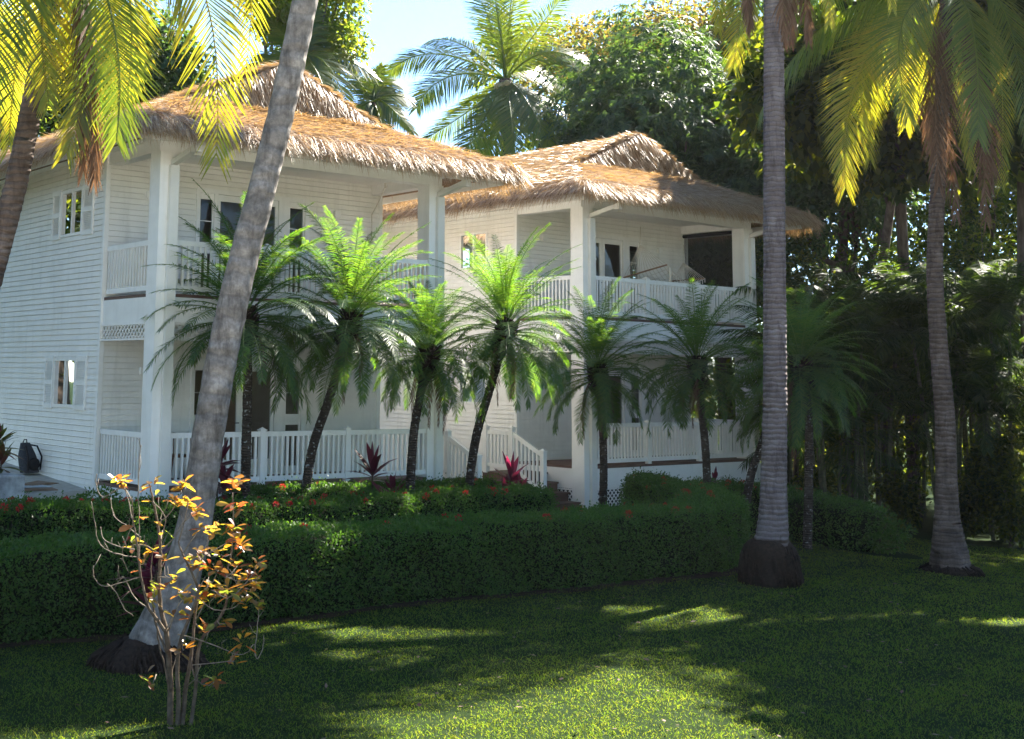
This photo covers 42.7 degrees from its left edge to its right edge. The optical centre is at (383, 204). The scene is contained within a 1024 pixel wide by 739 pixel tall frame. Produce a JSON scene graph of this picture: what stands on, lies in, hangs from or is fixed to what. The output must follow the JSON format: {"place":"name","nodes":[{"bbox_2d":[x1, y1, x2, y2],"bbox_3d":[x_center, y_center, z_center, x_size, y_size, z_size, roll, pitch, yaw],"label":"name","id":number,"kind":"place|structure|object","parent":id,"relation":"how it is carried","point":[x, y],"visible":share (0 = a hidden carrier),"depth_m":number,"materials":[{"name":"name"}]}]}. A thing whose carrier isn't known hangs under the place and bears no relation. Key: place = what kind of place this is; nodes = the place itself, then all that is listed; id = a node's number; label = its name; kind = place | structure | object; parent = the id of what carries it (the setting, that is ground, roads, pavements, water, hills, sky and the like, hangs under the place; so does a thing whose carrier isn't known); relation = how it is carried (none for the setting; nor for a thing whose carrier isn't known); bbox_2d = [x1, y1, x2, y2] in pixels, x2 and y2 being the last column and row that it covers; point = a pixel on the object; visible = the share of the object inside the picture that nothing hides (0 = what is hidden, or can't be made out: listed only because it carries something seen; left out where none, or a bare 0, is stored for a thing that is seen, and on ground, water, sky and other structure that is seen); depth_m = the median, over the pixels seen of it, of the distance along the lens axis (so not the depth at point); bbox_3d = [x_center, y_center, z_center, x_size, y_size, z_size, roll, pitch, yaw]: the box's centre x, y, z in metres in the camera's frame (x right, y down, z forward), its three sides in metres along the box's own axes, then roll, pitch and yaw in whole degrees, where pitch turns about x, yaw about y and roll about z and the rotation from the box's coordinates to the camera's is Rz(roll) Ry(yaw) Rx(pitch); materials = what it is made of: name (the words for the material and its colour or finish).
{"place":"outdoors","nodes":[
{"label":"outdoors","id":0,"kind":"place"},
{"bbox_2d":[171,432,190,478],"bbox_3d":[-3.725,4.560,23.500,0.548,0.887,0.531,-1,-8,11],"label":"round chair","id":1,"kind":"object","parent":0,"point":[173,455],"visible":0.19,"depth_m":23.31,"materials":[{"name":"white wood"}]},
{"bbox_2d":[1,0,1016,375],"label":"sky","id":2,"kind":"structure","parent":0,"point":[394,25],"materials":[{"name":"white"}]},
{"bbox_2d":[0,390,1023,738],"bbox_3d":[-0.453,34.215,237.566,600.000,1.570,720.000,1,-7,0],"label":"lawn","id":3,"kind":"structure","parent":0,"point":[980,540],"depth_m":14.02,"materials":[{"name":"plant"}]},
{"bbox_2d":[0,424,23,472],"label":"cordyline","id":4,"kind":"object","parent":3,"relation":"on","point":[4,454],"visible":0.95,"depth_m":23.03,"materials":[{"name":"green plant"}]},
{"bbox_2d":[0,473,24,501],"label":"concrete block","id":5,"kind":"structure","parent":3,"relation":"on","point":[12,484],"depth_m":22.29,"materials":[{"name":"grey concrete"}]},
{"bbox_2d":[0,3,61,151],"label":"lime tree","id":6,"kind":"object","parent":3,"relation":"on","point":[41,126],"visible":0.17,"depth_m":30.48,"materials":[{"name":"green plant"}]},
{"bbox_2d":[2,462,88,499],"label":"side path","id":7,"kind":"structure","parent":3,"relation":"on","point":[72,490],"depth_m":23.72,"materials":[{"name":"concrete"}]},
{"bbox_2d":[18,439,42,472],"bbox_3d":[-6.840,4.861,25.132,0.399,0.630,0.380,-4,-9,33],"label":"backpack","id":8,"kind":"object","parent":7,"relation":"on","point":[30,463],"visible":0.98,"depth_m":25.02,"materials":[{"name":"grey fabric"}]},
{"bbox_2d":[25,485,51,487],"bbox_3d":[-6.528,5.067,23.338,0.500,0.041,1.000,-6,-10,41],"label":"metal sheet","id":9,"kind":"object","parent":7,"relation":"on","point":[28,486],"visible":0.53,"depth_m":23.39,"materials":[{"name":"silver metal"}]},
{"bbox_2d":[24,487,57,490],"bbox_3d":[-6.328,5.092,23.235,0.900,0.051,0.450,5,-9,-31],"label":"plywood board","id":10,"kind":"object","parent":7,"relation":"on","point":[41,489],"visible":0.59,"depth_m":23.18,"materials":[{"name":"wood"}]},
{"bbox_2d":[25,480,57,485],"bbox_3d":[-6.396,5.132,23.873,0.500,0.056,0.750,-3,-8,24],"label":"plywood board","id":11,"kind":"object","parent":7,"relation":"on","point":[33,483],"visible":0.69,"depth_m":23.87,"materials":[{"name":"wood"}]},
{"bbox_2d":[29,5,95,137],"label":"shade tree","id":12,"kind":"object","parent":3,"relation":"on","point":[48,130],"visible":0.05,"depth_m":36.23,"materials":[{"name":"green plant"}]},
{"bbox_2d":[65,483,124,508],"bbox_3d":[-4.408,4.923,20.495,1.334,1.061,0.966,-6,-10,41],"label":"bush","id":13,"kind":"object","parent":3,"relation":"on","point":[103,494],"visible":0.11,"depth_m":20.33,"materials":[{"name":"green plant"}]},
{"bbox_2d":[54,0,216,128],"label":"shade tree","id":14,"kind":"object","parent":3,"relation":"on","point":[171,75],"visible":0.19,"depth_m":34.11,"materials":[{"name":"green plant"}]},
{"bbox_2d":[0,0,274,286],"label":"coconut palm","id":15,"kind":"object","parent":3,"relation":"on","point":[42,31],"visible":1,"depth_m":15.48,"materials":[{"name":"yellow plant"}]},
{"bbox_2d":[108,535,170,616],"bbox_3d":[-2.663,4.492,15.091,0.981,1.325,0.862,-3,-8,28],"label":"cordyline","id":16,"kind":"object","parent":3,"relation":"on","point":[146,577],"visible":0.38,"depth_m":15.06,"materials":[{"name":"plant"}]},
{"bbox_2d":[91,438,266,725],"bbox_3d":[-1.858,3.475,11.806,1.630,2.678,0.738,1,-7,0],"label":"leafy shrub","id":17,"kind":"object","parent":3,"relation":"on","point":[207,628],"visible":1,"depth_m":11.78,"materials":[{"name":"yellow plant"}]},
{"bbox_2d":[85,0,317,674],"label":"coconut palm","id":18,"kind":"object","parent":3,"relation":"on","point":[136,650],"visible":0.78,"depth_m":14.34,"materials":[{"name":"grey plant"}]},
{"bbox_2d":[215,438,252,500],"bbox_3d":[-2.643,4.705,21.140,1.078,1.842,0.992,1,-7,0],"label":"cordyline","id":19,"kind":"object","parent":3,"relation":"on","point":[224,474],"visible":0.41,"depth_m":21.15,"materials":[{"name":"red plant"}]},
{"bbox_2d":[139,178,342,500],"bbox_3d":[-2.349,2.662,21.844,3.732,6.238,3.749,1,-7,0],"label":"date palm","id":20,"kind":"object","parent":3,"relation":"on","point":[252,337],"visible":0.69,"depth_m":21.62,"materials":[{"name":"green plant"}]},
{"bbox_2d":[0,60,535,504],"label":"cottage","id":21,"kind":"structure","parent":3,"relation":"on","point":[82,404],"depth_m":24.66,"materials":[{"name":"white paint"}]},
{"bbox_2d":[52,358,74,407],"bbox_3d":[-6.037,3.382,24.706,0.085,0.930,0.990,6,-9,-37],"label":"window","id":22,"kind":"structure","parent":21,"relation":"in","point":[64,368],"depth_m":24.72,"materials":[{"name":"white paint"}]},
{"bbox_2d":[60,187,82,237],"bbox_3d":[-5.995,0.160,25.130,0.085,0.910,0.990,6,-9,-37],"label":"window","id":23,"kind":"structure","parent":21,"relation":"in","point":[71,203],"depth_m":25.15,"materials":[{"name":"white paint"}]},
{"bbox_2d":[216,195,244,295],"bbox_3d":[-3.007,0.869,25.461,0.630,2.080,0.045,6,-9,-37],"label":"door","id":24,"kind":"structure","parent":21,"relation":"in","point":[222,198],"depth_m":25.48,"materials":[{"name":"white paint"}]},
{"bbox_2d":[224,370,240,473],"bbox_3d":[-3.032,4.127,25.005,0.630,2.080,0.108,6,-9,-37],"label":"door","id":25,"kind":"structure","parent":21,"relation":"in","point":[237,399],"depth_m":25.17,"materials":[{"name":"white paint"}]},
{"bbox_2d":[239,365,273,472],"bbox_3d":[-2.494,4.193,25.449,0.753,2.080,0.045,6,-9,-37],"label":"door","id":26,"kind":"structure","parent":21,"relation":"in","point":[271,399],"depth_m":25.53,"materials":[{"name":"white paint"}]},
{"bbox_2d":[251,201,277,298],"bbox_3d":[-2.451,0.931,25.878,0.753,2.080,0.045,6,-9,-37],"label":"door","id":27,"kind":"structure","parent":21,"relation":"in","point":[275,203],"depth_m":26.14,"materials":[{"name":"white paint"}]},
{"bbox_2d":[371,183,386,254],"bbox_3d":[-0.091,0.335,27.094,0.069,1.455,0.887,3,-8,-18],"label":"drainpipe","id":28,"kind":"object","parent":21,"relation":"hanging from","point":[385,186],"visible":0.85,"depth_m":27.27,"materials":[{"name":"white metal"}]},
{"bbox_2d":[0,479,560,546],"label":"hedge","id":29,"kind":"object","parent":3,"relation":"on","point":[24,516],"visible":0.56,"depth_m":19.91,"materials":[{"name":"green plant"}]},
{"bbox_2d":[232,0,377,80],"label":"lime tree","id":30,"kind":"object","parent":3,"relation":"on","point":[280,8],"visible":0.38,"depth_m":34.91,"materials":[{"name":"green plant"}]},
{"bbox_2d":[240,2,379,106],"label":"feather palm","id":31,"kind":"object","parent":3,"relation":"on","point":[324,63],"visible":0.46,"depth_m":33.98,"materials":[{"name":"green plant"}]},
{"bbox_2d":[252,203,454,495],"bbox_3d":[-0.563,2.997,22.579,3.624,5.919,3.549,1,-7,0],"label":"date palm","id":32,"kind":"object","parent":3,"relation":"on","point":[350,329],"visible":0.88,"depth_m":22.34,"materials":[{"name":"green plant"}]},
{"bbox_2d":[221,472,502,504],"bbox_3d":[-0.145,5.494,23.294,6.257,1.408,1.221,6,-9,-35],"label":"hedge","id":33,"kind":"object","parent":3,"relation":"on","point":[296,489],"visible":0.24,"depth_m":22.63,"materials":[{"name":"green plant"}]},
{"bbox_2d":[0,566,737,647],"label":"flower bed","id":34,"kind":"object","parent":3,"relation":"on","point":[236,625],"visible":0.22,"depth_m":17.63,"materials":[{"name":"soil"}]},
{"bbox_2d":[342,441,405,492],"bbox_3d":[-0.091,5.042,22.170,1.324,1.974,1.194,1,-7,0],"label":"cordyline","id":35,"kind":"object","parent":3,"relation":"on","point":[372,469],"visible":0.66,"depth_m":22.15,"materials":[{"name":"red plant"}]},
{"bbox_2d":[0,466,757,643],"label":"hedge","id":36,"kind":"object","parent":3,"relation":"on","point":[654,525],"visible":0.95,"depth_m":17.95,"materials":[{"name":"green plant"}]},
{"bbox_2d":[343,61,418,135],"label":"feather palm","id":37,"kind":"object","parent":3,"relation":"on","point":[384,95],"visible":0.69,"depth_m":36.86,"materials":[{"name":"green plant"}]},
{"bbox_2d":[362,276,504,492],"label":"date palm","id":38,"kind":"object","parent":3,"relation":"on","point":[430,352],"visible":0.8,"depth_m":23.12,"materials":[{"name":"green plant"}]},
{"bbox_2d":[386,0,599,157],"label":"coconut palm","id":39,"kind":"object","parent":3,"relation":"on","point":[506,93],"visible":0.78,"depth_m":42.45,"materials":[{"name":"green plant"}]},
{"bbox_2d":[420,222,594,489],"bbox_3d":[2.197,3.365,24.028,3.299,5.966,3.464,1,-7,0],"label":"date palm","id":40,"kind":"object","parent":3,"relation":"on","point":[506,327],"visible":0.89,"depth_m":23.74,"materials":[{"name":"green plant"}]},
{"bbox_2d":[494,451,538,487],"bbox_3d":[2.337,5.393,23.726,1.201,1.767,0.960,7,-10,-39],"label":"cordyline","id":41,"kind":"object","parent":3,"relation":"on","point":[513,473],"visible":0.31,"depth_m":23.75,"materials":[{"name":"red plant"}]},
{"bbox_2d":[76,581,967,738],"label":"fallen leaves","id":42,"kind":"object","parent":3,"relation":"on","point":[420,704],"visible":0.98,"depth_m":13.90,"materials":[{"name":"brown plant"}]},
{"bbox_2d":[519,276,683,508],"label":"date palm","id":43,"kind":"object","parent":3,"relation":"on","point":[601,388],"visible":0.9,"depth_m":26.71,"materials":[{"name":"green plant"}]},
{"bbox_2d":[379,130,824,509],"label":"cottage","id":44,"kind":"structure","parent":3,"relation":"on","point":[604,200],"depth_m":31.16,"materials":[{"name":"white paint"}]},
{"bbox_2d":[459,365,486,403],"bbox_3d":[2.179,4.356,31.429,0.085,0.930,0.990,7,-10,-38],"label":"window","id":45,"kind":"structure","parent":44,"relation":"in","point":[469,401],"depth_m":31.44,"materials":[{"name":"white paint"}]},
{"bbox_2d":[459,231,487,269],"bbox_3d":[2.222,1.134,31.853,0.085,0.910,0.990,7,-10,-38],"label":"window","id":46,"kind":"structure","parent":44,"relation":"in","point":[481,235],"depth_m":31.92,"materials":[{"name":"white paint"}]},
{"bbox_2d":[596,238,602,316],"bbox_3d":[5.215,1.851,32.244,0.630,2.080,0.108,7,-10,-38],"label":"door","id":47,"kind":"structure","parent":44,"relation":"in","point":[598,240],"depth_m":32.48,"materials":[{"name":"white paint"}]},
{"bbox_2d":[602,238,621,317],"bbox_3d":[5.740,1.918,32.703,0.753,2.080,0.045,7,-10,-38],"label":"door","id":48,"kind":"structure","parent":44,"relation":"in","point":[604,241],"depth_m":32.80,"materials":[{"name":"white paint"}]},
{"bbox_2d":[608,371,623,455],"bbox_3d":[5.697,5.180,32.274,0.753,2.080,0.045,7,-10,-38],"label":"door","id":49,"kind":"structure","parent":44,"relation":"in","point":[621,381],"depth_m":32.46,"materials":[{"name":"white paint"}]},
{"bbox_2d":[630,251,636,278],"bbox_3d":[7.126,1.712,35.750,0.112,0.910,0.990,7,-10,-38],"label":"window","id":50,"kind":"structure","parent":44,"relation":"in","point":[631,252],"depth_m":36.00,"materials":[{"name":"white paint"}]},
{"bbox_2d":[631,376,637,401],"bbox_3d":[7.049,4.930,35.301,0.036,0.930,0.990,7,-10,-38],"label":"window","id":51,"kind":"structure","parent":44,"relation":"in","point":[635,394],"depth_m":35.50,"materials":[{"name":"black glass"}]},
{"bbox_2d":[623,227,705,292],"bbox_3d":[7.134,1.421,32.572,2.002,1.592,1.383,7,-10,-38],"label":"hammock","id":52,"kind":"object","parent":44,"relation":"hanging from","point":[670,272],"visible":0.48,"depth_m":32.11,"materials":[{"name":"white fabric"}]},
{"bbox_2d":[480,0,758,277],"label":"tree","id":53,"kind":"object","parent":3,"relation":"on","point":[578,33],"visible":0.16,"depth_m":49.38,"materials":[{"name":"green plant"}]},
{"bbox_2d":[526,0,792,295],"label":"mango tree","id":54,"kind":"object","parent":3,"relation":"on","point":[624,106],"visible":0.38,"depth_m":40.01,"materials":[{"name":"green plant"}]},
{"bbox_2d":[606,277,762,483],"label":"date palm","id":55,"kind":"object","parent":3,"relation":"on","point":[700,370],"visible":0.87,"depth_m":26.84,"materials":[{"name":"green plant"}]},
{"bbox_2d":[712,467,723,486],"bbox_3d":[6.925,6.088,27.007,0.481,1.273,0.457,4,-8,-22],"label":"cordyline","id":56,"kind":"object","parent":3,"relation":"on","point":[714,474],"visible":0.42,"depth_m":27.08,"materials":[{"name":"red plant"}]},
{"bbox_2d":[667,85,817,449],"bbox_3d":[10.493,2.308,39.090,5.511,12.296,4.396,1,-7,0],"label":"mango tree","id":57,"kind":"object","parent":3,"relation":"on","point":[732,177],"visible":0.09,"depth_m":38.66,"materials":[{"name":"green plant"}]},
{"bbox_2d":[464,11,1021,461],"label":"tree","id":58,"kind":"object","parent":3,"relation":"on","point":[492,83],"depth_m":59.77,"materials":[{"name":"green plant"}]},
{"bbox_2d":[706,338,839,506],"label":"date palm","id":59,"kind":"object","parent":3,"relation":"on","point":[751,474],"visible":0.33,"depth_m":25.93,"materials":[{"name":"green plant"}]},
{"bbox_2d":[701,0,855,468],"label":"shade tree","id":60,"kind":"object","parent":3,"relation":"on","point":[759,10],"visible":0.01,"depth_m":47.51,"materials":[{"name":"green plant"}]},
{"bbox_2d":[695,261,878,485],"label":"areca palm","id":61,"kind":"object","parent":3,"relation":"on","point":[791,293],"visible":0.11,"depth_m":32.98,"materials":[{"name":"plant"}]},
{"bbox_2d":[688,474,887,552],"bbox_3d":[8.096,6.266,26.439,4.312,1.394,1.955,-6,-10,40],"label":"hedge","id":62,"kind":"object","parent":3,"relation":"on","point":[829,512],"visible":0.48,"depth_m":25.28,"materials":[{"name":"green plant"}]},
{"bbox_2d":[755,228,828,481],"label":"sapling","id":63,"kind":"object","parent":3,"relation":"on","point":[759,270],"visible":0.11,"depth_m":35.99,"materials":[{"name":"green plant"}]},
{"bbox_2d":[711,0,897,588],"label":"coconut palm","id":64,"kind":"object","parent":3,"relation":"on","point":[769,556],"visible":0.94,"depth_m":20.80,"materials":[{"name":"grey plant"}]},
{"bbox_2d":[717,275,891,548],"bbox_3d":[8.084,3.988,24.895,3.208,5.280,3.067,-4,-9,33],"label":"date palm","id":65,"kind":"object","parent":3,"relation":"on","point":[804,380],"visible":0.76,"depth_m":24.70,"materials":[{"name":"green plant"}]},
{"bbox_2d":[787,465,841,499],"bbox_3d":[10.179,6.872,30.925,1.538,1.451,1.168,1,-7,0],"label":"thicket bush","id":66,"kind":"object","parent":3,"relation":"on","point":[800,478],"visible":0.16,"depth_m":30.81,"materials":[{"name":"green plant"}]},
{"bbox_2d":[714,285,934,503],"bbox_3d":[10.453,4.702,30.594,5.146,5.453,4.723,-1,-8,17],"label":"areca palm","id":67,"kind":"object","parent":3,"relation":"on","point":[856,424],"visible":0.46,"depth_m":30.13,"materials":[{"name":"plant"}]},
{"bbox_2d":[632,235,1023,486],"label":"thicket","id":68,"kind":"object","parent":3,"relation":"on","point":[834,271],"visible":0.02,"depth_m":40.69,"materials":[{"name":"green plant"}]},
{"bbox_2d":[734,102,925,501],"bbox_3d":[12.813,2.550,37.191,5.343,12.012,3.738,1,-7,0],"label":"shade tree","id":69,"kind":"object","parent":3,"relation":"on","point":[819,198],"visible":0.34,"depth_m":36.78,"materials":[{"name":"green plant"}]},
{"bbox_2d":[691,282,1023,494],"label":"thicket","id":70,"kind":"object","parent":3,"relation":"on","point":[869,480],"visible":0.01,"depth_m":37.31,"materials":[{"name":"green plant"}]},
{"bbox_2d":[705,379,1023,504],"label":"thicket","id":71,"kind":"object","parent":3,"relation":"on","point":[926,466],"visible":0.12,"depth_m":33.87,"materials":[{"name":"green plant"}]},
{"bbox_2d":[710,0,1023,492],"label":"canopy tree","id":72,"kind":"object","parent":3,"relation":"on","point":[899,161],"visible":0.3,"depth_m":32.66,"materials":[{"name":"green plant"}]},
{"bbox_2d":[721,291,1023,500],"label":"thicket","id":73,"kind":"object","parent":3,"relation":"on","point":[905,466],"visible":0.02,"depth_m":36.21,"materials":[{"name":"green plant"}]},
{"bbox_2d":[835,503,918,554],"bbox_3d":[9.392,6.270,25.018,1.568,1.031,1.225,6,-9,-36],"label":"bush","id":74,"kind":"object","parent":3,"relation":"on","point":[882,535],"visible":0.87,"depth_m":24.89,"materials":[{"name":"green plant"}]},
{"bbox_2d":[829,225,925,367],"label":"sapling","id":75,"kind":"object","parent":3,"relation":"on","point":[916,257],"visible":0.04,"depth_m":36.81,"materials":[{"name":"green plant"}]},
{"bbox_2d":[787,234,977,518],"bbox_3d":[12.225,4.265,32.036,5.718,7.005,5.840,0,-8,3],"label":"areca palm","id":76,"kind":"object","parent":3,"relation":"on","point":[883,270],"visible":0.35,"depth_m":31.66,"materials":[{"name":"plant"}]},
{"bbox_2d":[753,0,1023,576],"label":"coconut palm","id":77,"kind":"object","parent":3,"relation":"on","point":[949,553],"visible":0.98,"depth_m":23.25,"materials":[{"name":"grey plant"}]},
{"bbox_2d":[864,0,922,515],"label":"canopy tree","id":78,"kind":"object","parent":3,"relation":"on","point":[902,230],"visible":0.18,"depth_m":35.40,"materials":[{"name":"green plant"}]},
{"bbox_2d":[867,461,929,530],"bbox_3d":[12.008,6.890,30.293,1.188,1.788,1.229,1,-7,0],"label":"thicket bush","id":79,"kind":"object","parent":3,"relation":"on","point":[900,502],"visible":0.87,"depth_m":30.03,"materials":[{"name":"green plant"}]},
{"bbox_2d":[837,321,992,515],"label":"areca palm","id":80,"kind":"object","parent":3,"relation":"on","point":[925,448],"visible":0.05,"depth_m":34.41,"materials":[{"name":"plant"}]},
{"bbox_2d":[823,257,1023,504],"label":"areca palm","id":81,"kind":"object","parent":3,"relation":"on","point":[974,334],"visible":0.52,"depth_m":30.62,"materials":[{"name":"plant"}]},
{"bbox_2d":[870,261,1023,543],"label":"areca palm","id":82,"kind":"object","parent":3,"relation":"on","point":[993,363],"visible":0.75,"depth_m":30.12,"materials":[{"name":"plant"}]},
{"bbox_2d":[873,245,1021,495],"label":"areca palm","id":83,"kind":"object","parent":3,"relation":"on","point":[964,435],"visible":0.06,"depth_m":34.65,"materials":[{"name":"plant"}]},
{"bbox_2d":[890,156,1016,506],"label":"shade tree","id":84,"kind":"object","parent":3,"relation":"on","point":[1000,216],"visible":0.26,"depth_m":38.38,"materials":[{"name":"green plant"}]},
{"bbox_2d":[934,469,993,539],"bbox_3d":[13.303,6.918,29.815,1.422,1.793,0.996,1,-7,0],"label":"thicket bush","id":85,"kind":"object","parent":3,"relation":"on","point":[971,519],"visible":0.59,"depth_m":29.67,"materials":[{"name":"green plant"}]},
{"bbox_2d":[943,215,1022,387],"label":"sapling","id":86,"kind":"object","parent":3,"relation":"on","point":[973,245],"visible":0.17,"depth_m":36.56,"materials":[{"name":"green plant"}]},
{"bbox_2d":[960,423,1023,547],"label":"thicket bush","id":87,"kind":"object","parent":3,"relation":"on","point":[987,471],"visible":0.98,"depth_m":29.16,"materials":[{"name":"green plant"}]},
{"bbox_2d":[977,78,1022,142],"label":"canopy tree","id":88,"kind":"object","parent":3,"relation":"on","point":[1007,120],"visible":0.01,"depth_m":32.97,"materials":[{"name":"green plant"}]},
{"bbox_2d":[978,0,1023,119],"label":"canopy tree","id":89,"kind":"object","parent":3,"relation":"on","point":[1021,16],"visible":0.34,"depth_m":29.55,"materials":[{"name":"green plant"}]},
{"bbox_2d":[998,333,1023,424],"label":"areca palm","id":90,"kind":"object","parent":3,"relation":"on","point":[1021,347],"visible":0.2,"depth_m":32.16,"materials":[{"name":"plant"}]},
{"bbox_2d":[1017,123,1023,353],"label":"shade tree","id":91,"kind":"object","parent":3,"relation":"on","point":[1020,222],"depth_m":33.31,"materials":[{"name":"green plant"}]}
]}

